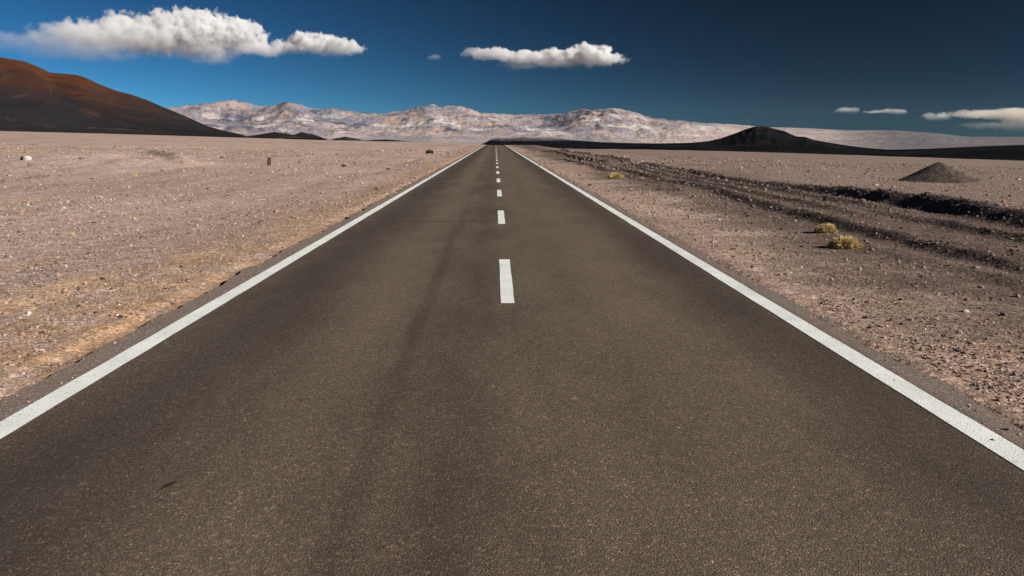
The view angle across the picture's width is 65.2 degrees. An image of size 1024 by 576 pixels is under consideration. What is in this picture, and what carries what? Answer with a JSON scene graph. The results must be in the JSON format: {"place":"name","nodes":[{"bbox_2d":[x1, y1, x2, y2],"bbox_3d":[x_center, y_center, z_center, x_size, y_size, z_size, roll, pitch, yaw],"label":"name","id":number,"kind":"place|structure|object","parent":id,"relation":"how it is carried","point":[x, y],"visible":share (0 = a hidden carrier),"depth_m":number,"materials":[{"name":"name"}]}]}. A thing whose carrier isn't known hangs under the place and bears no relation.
{"place":"outdoors","nodes":[
{"label":"outdoors","id":0,"kind":"place"},
{"bbox_2d":[0,57,244,137],"bbox_3d":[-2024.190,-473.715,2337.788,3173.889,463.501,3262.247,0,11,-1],"label":"dark hill","id":1,"kind":"structure","parent":0,"point":[33,98],"depth_m":1709.49,"materials":[{"name":"brown soil"}]},
{"bbox_2d":[239,132,323,138],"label":"knoll hill","id":2,"kind":"structure","parent":0,"point":[273,135],"depth_m":1460.57,"materials":[{"name":"black stone"}]},
{"bbox_2d":[283,132,327,139],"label":"knoll hill","id":3,"kind":"structure","parent":0,"point":[307,135],"depth_m":1595.43,"materials":[{"name":"black stone"}]},
{"bbox_2d":[331,137,365,140],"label":"knoll hill","id":4,"kind":"structure","parent":0,"point":[347,139],"depth_m":1708.00,"materials":[{"name":"black stone"}]},
{"bbox_2d":[366,139,401,140],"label":"knoll hill","id":5,"kind":"structure","parent":0,"point":[384,140],"depth_m":1804.88,"materials":[{"name":"grey stone"}]},
{"bbox_2d":[0,145,1023,575],"bbox_3d":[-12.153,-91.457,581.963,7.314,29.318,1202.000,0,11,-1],"label":"road","id":6,"kind":"structure","parent":0,"point":[494,361],"depth_m":5.24,"materials":[{"name":"grey asphalt"}]},
{"bbox_2d":[0,131,1023,442],"bbox_3d":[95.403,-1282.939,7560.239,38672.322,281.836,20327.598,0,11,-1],"label":"desert ground","id":7,"kind":"structure","parent":0,"point":[172,165],"depth_m":17.70,"materials":[{"name":"brown gravel"}]},
{"bbox_2d":[23,156,31,159],"bbox_3d":[-25.878,-6.913,42.692,0.456,0.282,0.363,0,11,-1],"label":"white rock","id":8,"kind":"object","parent":7,"relation":"on","point":[27,157],"visible":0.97,"depth_m":42.56,"materials":[{"name":"white stone"}]},
{"bbox_2d":[267,157,270,165],"bbox_3d":[-16.974,-8.795,55.892,0.276,0.641,0.217,3,11,-22],"label":"marker post","id":9,"kind":"object","parent":7,"relation":"on","point":[269,161],"visible":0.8,"depth_m":55.81,"materials":[{"name":"grey"}]},
{"bbox_2d":[603,172,623,178],"bbox_3d":[4.845,-5.358,37.985,1.087,0.351,1.039,0,11,-1],"label":"grass tussock","id":10,"kind":"object","parent":7,"relation":"on","point":[615,175],"depth_m":37.85,"materials":[{"name":"yellow plant"}]},
{"bbox_2d":[814,222,837,232],"bbox_3d":[6.426,-1.233,16.378,0.518,0.236,0.522,0,11,-1],"label":"grass tussock","id":11,"kind":"object","parent":7,"relation":"on","point":[826,228],"depth_m":16.28,"materials":[{"name":"yellow plant"}]},
{"bbox_2d":[825,235,864,249],"bbox_3d":[5.866,-0.817,14.090,0.680,0.256,0.623,0,11,-1],"label":"grass tussock","id":12,"kind":"object","parent":7,"relation":"on","point":[848,242],"depth_m":14.01,"materials":[{"name":"yellow plant"}]},
{"bbox_2d":[895,162,980,182],"bbox_3d":[23.405,-6.293,43.998,7.339,1.249,7.339,0,11,-1],"label":"gravel pile","id":13,"kind":"object","parent":7,"relation":"on","point":[938,172],"visible":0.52,"depth_m":43.01,"materials":[{"name":"grey gravel"}]},
{"bbox_2d":[0,0,1023,136],"label":"sky","id":14,"kind":"structure","parent":0,"point":[950,67],"materials":[{"name":"blue"}]},
{"bbox_2d":[167,100,1023,149],"bbox_3d":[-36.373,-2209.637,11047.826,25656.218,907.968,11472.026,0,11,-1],"label":"mountain range","id":15,"kind":"structure","parent":0,"point":[431,123],"depth_m":11080.13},
{"bbox_2d":[482,126,1023,160],"bbox_3d":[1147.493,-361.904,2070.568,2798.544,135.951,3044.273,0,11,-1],"label":"lava hill","id":16,"kind":"structure","parent":0,"point":[762,139],"depth_m":1725.16,"materials":[{"name":"black stone"}]}
]}

